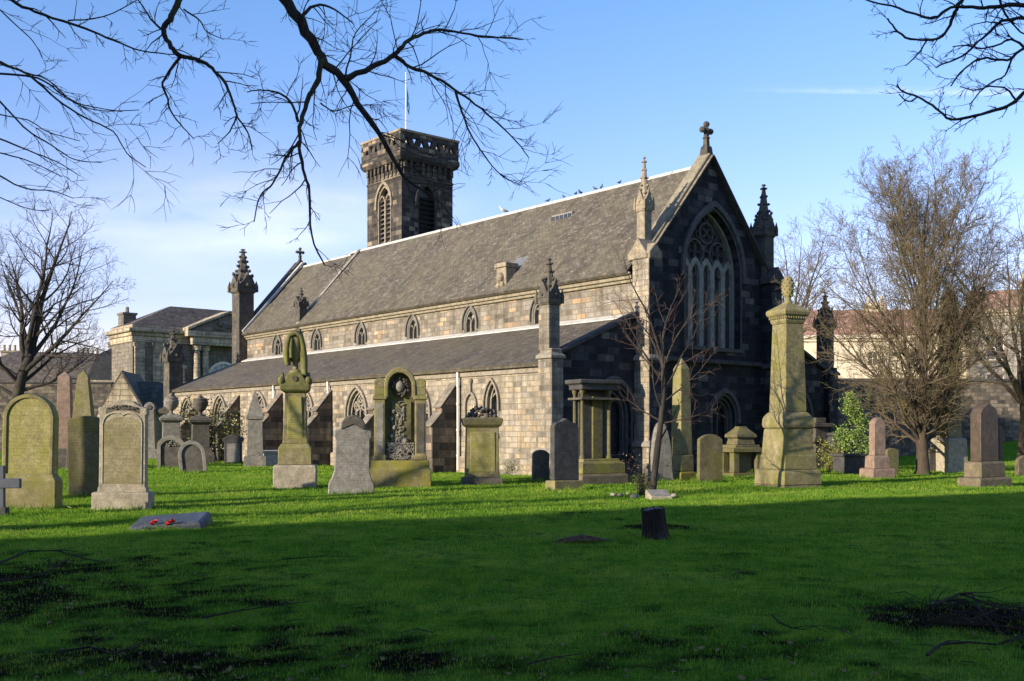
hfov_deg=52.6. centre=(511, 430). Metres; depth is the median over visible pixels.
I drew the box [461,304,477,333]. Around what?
window
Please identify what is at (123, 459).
headstone
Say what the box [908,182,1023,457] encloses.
bare tree
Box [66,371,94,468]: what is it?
obelisk
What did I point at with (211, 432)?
tall shrub
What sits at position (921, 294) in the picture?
bare tree
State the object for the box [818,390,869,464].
evergreen shrub
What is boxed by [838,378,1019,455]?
boundary wall
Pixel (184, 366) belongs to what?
window
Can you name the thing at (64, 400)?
obelisk
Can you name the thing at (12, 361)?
tenement
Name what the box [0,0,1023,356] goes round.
sky
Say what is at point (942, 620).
fallen branch
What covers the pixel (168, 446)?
headstone
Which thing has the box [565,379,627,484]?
canopy monument
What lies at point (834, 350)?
window
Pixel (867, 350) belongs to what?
window
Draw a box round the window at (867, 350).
[866,350,877,367]
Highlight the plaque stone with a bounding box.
[645,489,671,499]
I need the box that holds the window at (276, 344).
[272,334,281,355]
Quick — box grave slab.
[129,512,212,529]
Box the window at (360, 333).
[354,321,366,345]
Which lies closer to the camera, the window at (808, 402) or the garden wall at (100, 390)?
the window at (808, 402)
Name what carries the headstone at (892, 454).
on the ground at (1010, 448)
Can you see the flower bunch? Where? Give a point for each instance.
(168, 521)
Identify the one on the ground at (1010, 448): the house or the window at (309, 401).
the house
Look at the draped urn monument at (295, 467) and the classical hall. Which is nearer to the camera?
the draped urn monument at (295, 467)
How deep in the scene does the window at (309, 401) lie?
49.25 m
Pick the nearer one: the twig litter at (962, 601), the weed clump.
the twig litter at (962, 601)
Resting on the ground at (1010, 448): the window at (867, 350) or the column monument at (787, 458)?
the column monument at (787, 458)
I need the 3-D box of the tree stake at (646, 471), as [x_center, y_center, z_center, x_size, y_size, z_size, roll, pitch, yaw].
[3.428,1.380,26.419,0.060,0.840,0.060,0,0,0]
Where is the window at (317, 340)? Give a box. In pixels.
[310,328,321,351]
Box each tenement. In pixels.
[0,345,98,381]
[88,342,111,381]
[965,273,1023,378]
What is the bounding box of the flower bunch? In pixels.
[139,518,181,528]
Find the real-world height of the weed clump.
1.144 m
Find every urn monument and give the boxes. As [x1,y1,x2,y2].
[159,393,183,438]
[188,395,214,462]
[273,330,316,488]
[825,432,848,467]
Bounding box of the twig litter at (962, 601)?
[0,519,1023,680]
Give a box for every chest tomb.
[263,450,277,465]
[722,426,761,475]
[831,453,866,473]
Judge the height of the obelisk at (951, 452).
7.200 m
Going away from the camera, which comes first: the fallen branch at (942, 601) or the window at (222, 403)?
the fallen branch at (942, 601)
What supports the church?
on the ground at (1010, 448)
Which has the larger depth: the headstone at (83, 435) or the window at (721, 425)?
the window at (721, 425)
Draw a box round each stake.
[645,468,647,488]
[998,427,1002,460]
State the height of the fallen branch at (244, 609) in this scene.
0.123 m
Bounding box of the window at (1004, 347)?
[985,332,1005,362]
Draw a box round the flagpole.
[405,72,409,141]
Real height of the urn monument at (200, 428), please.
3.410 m
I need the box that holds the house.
[803,296,965,378]
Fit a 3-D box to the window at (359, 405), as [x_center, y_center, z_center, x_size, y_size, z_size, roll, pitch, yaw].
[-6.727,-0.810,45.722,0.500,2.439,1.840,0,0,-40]
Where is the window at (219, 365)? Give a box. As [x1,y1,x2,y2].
[209,362,231,372]
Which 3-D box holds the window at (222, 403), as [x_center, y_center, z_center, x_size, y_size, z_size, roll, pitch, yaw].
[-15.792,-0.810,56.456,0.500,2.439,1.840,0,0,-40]
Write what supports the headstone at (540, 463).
on the ground at (1010, 448)
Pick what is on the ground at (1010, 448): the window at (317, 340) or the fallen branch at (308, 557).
the fallen branch at (308, 557)
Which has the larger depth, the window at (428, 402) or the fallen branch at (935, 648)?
the window at (428, 402)
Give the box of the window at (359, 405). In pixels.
[344,385,367,418]
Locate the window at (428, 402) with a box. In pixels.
[425,389,431,420]
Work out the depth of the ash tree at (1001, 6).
9.06 m
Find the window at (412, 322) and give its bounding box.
[405,314,419,339]
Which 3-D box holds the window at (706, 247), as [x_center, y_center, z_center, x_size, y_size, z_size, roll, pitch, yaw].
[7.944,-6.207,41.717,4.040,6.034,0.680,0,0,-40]
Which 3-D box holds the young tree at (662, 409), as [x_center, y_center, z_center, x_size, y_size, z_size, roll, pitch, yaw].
[3.587,-1.700,26.825,3.726,6.718,3.074,0,0,-17]
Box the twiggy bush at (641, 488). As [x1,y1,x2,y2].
[627,465,655,495]
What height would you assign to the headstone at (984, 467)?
2.446 m
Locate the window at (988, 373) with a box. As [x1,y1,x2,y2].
[985,372,1005,378]
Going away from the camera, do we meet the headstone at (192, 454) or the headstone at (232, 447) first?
the headstone at (192, 454)
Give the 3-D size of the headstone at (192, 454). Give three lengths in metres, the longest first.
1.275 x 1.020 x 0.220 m
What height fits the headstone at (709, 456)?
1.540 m
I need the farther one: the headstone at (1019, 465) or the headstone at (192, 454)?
the headstone at (192, 454)
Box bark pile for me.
[551,534,612,542]
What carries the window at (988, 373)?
in the tenement at (1002, 373)
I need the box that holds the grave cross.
[0,466,21,514]
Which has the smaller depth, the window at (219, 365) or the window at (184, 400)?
the window at (184, 400)
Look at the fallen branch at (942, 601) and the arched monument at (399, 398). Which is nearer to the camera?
the fallen branch at (942, 601)
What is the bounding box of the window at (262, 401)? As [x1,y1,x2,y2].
[256,391,266,414]
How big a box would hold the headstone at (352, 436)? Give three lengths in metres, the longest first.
2.040 x 1.159 x 0.250 m
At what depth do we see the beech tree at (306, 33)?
9.22 m
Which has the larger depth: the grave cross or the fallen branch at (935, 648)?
the grave cross
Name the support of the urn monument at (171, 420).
on the ground at (1010, 448)
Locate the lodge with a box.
[95,371,185,442]
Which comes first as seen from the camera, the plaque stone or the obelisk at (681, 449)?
the plaque stone
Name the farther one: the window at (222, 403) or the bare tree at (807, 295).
the bare tree at (807, 295)
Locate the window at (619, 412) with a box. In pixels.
[605,375,635,468]
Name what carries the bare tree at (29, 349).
on the ground at (1010, 448)
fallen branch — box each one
[0,546,108,564]
[0,554,74,581]
[55,630,172,659]
[202,599,309,618]
[282,551,337,559]
[526,627,588,664]
[771,614,859,639]
[925,634,1023,656]
[926,606,1023,630]
[929,585,1021,614]
[952,593,1011,638]
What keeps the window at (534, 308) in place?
in the church
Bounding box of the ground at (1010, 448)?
[0,440,1023,680]
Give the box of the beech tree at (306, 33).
[0,0,569,279]
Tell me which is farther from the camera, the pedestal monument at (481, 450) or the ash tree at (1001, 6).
the pedestal monument at (481, 450)
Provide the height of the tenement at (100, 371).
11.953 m
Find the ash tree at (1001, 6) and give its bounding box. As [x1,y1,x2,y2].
[849,0,1023,141]
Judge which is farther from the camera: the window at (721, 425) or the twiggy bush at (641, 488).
the window at (721, 425)
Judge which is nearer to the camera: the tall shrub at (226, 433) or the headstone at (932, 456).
the headstone at (932, 456)
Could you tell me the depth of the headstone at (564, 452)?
28.29 m
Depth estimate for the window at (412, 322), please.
50.41 m
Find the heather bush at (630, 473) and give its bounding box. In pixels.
[613,445,647,481]
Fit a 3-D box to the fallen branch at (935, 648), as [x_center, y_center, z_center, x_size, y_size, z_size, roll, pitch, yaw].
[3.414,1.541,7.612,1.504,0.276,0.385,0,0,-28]
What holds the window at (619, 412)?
in the church
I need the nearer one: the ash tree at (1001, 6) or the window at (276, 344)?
the ash tree at (1001, 6)
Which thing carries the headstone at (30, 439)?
on the ground at (1010, 448)
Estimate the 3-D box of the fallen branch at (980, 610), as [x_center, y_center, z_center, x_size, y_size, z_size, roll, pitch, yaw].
[3.915,1.639,8.695,0.489,0.241,2.285,0,0,10]
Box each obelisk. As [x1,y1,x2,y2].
[57,372,72,467]
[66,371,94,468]
[244,391,265,466]
[671,358,695,480]
[930,289,967,472]
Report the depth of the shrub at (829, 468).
40.92 m
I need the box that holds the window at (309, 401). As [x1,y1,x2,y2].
[306,392,313,419]
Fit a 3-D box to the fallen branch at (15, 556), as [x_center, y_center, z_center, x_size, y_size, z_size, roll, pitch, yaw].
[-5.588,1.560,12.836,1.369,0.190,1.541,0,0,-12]
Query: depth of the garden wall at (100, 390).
80.88 m
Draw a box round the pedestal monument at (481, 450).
[461,405,502,484]
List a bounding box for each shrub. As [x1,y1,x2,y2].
[176,394,242,453]
[203,405,246,460]
[814,437,844,470]
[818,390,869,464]
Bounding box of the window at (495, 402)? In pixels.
[482,378,500,437]
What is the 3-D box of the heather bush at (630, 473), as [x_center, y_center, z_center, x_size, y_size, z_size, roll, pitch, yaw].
[3.379,1.117,32.598,2.353,1.347,2.228,0,0,0]
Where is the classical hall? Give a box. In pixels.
[105,306,231,381]
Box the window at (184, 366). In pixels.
[183,365,186,381]
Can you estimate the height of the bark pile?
0.125 m
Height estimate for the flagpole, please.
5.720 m
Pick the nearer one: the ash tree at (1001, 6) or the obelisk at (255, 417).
the ash tree at (1001, 6)
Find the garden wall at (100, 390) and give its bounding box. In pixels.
[0,381,113,450]
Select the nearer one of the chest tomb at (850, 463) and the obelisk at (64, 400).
the chest tomb at (850, 463)
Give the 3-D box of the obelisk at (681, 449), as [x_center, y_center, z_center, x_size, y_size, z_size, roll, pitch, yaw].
[5.434,-0.357,33.208,0.660,3.950,0.660,0,0,-33]
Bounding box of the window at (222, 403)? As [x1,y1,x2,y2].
[211,394,225,436]
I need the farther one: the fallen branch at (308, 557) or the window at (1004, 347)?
the window at (1004, 347)
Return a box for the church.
[160,121,840,476]
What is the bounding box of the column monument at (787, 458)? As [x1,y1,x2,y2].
[754,275,821,487]
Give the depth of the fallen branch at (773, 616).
8.18 m
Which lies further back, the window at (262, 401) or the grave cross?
the window at (262, 401)
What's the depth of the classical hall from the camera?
98.01 m
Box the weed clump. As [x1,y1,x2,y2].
[499,450,519,474]
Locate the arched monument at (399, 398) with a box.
[369,367,430,487]
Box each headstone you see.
[2,394,62,508]
[67,416,99,495]
[92,400,153,509]
[144,402,156,458]
[157,435,183,467]
[178,440,206,471]
[222,433,243,463]
[328,415,373,493]
[532,450,548,480]
[545,418,583,489]
[648,422,672,481]
[697,434,722,481]
[859,418,894,477]
[885,448,898,474]
[928,447,935,471]
[957,403,1011,487]
[1015,455,1023,476]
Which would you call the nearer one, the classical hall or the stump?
the stump
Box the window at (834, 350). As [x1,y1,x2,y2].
[834,350,837,367]
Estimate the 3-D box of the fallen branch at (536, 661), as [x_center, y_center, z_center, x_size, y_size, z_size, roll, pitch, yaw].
[0.393,1.513,7.117,0.386,0.198,0.591,0,0,25]
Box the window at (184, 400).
[179,396,191,418]
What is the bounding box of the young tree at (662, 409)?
[590,228,729,489]
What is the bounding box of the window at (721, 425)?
[708,388,740,444]
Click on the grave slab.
(197, 520)
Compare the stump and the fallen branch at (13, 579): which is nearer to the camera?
the fallen branch at (13, 579)
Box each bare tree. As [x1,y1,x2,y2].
[0,188,134,457]
[771,127,1023,474]
[774,204,855,343]
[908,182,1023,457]
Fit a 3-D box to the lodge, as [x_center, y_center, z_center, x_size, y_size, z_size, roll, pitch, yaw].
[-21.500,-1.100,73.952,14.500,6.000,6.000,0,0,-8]
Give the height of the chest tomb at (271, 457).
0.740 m
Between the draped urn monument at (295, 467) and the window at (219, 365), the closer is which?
the draped urn monument at (295, 467)
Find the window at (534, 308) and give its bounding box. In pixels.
[529,298,538,325]
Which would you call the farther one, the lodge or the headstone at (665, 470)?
the lodge
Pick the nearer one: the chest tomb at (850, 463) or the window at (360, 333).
the chest tomb at (850, 463)
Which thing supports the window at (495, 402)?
in the church
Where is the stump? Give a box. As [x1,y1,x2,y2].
[641,506,670,539]
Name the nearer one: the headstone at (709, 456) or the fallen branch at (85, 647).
the fallen branch at (85, 647)
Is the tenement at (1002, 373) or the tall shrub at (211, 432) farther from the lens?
the tenement at (1002, 373)
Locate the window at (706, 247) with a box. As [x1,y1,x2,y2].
[680,201,746,353]
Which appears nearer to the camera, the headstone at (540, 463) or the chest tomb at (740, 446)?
the headstone at (540, 463)
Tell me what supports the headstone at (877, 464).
on the ground at (1010, 448)
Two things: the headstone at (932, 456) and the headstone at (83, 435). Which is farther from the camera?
the headstone at (932, 456)
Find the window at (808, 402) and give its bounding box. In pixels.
[806,392,813,417]
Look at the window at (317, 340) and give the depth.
57.51 m

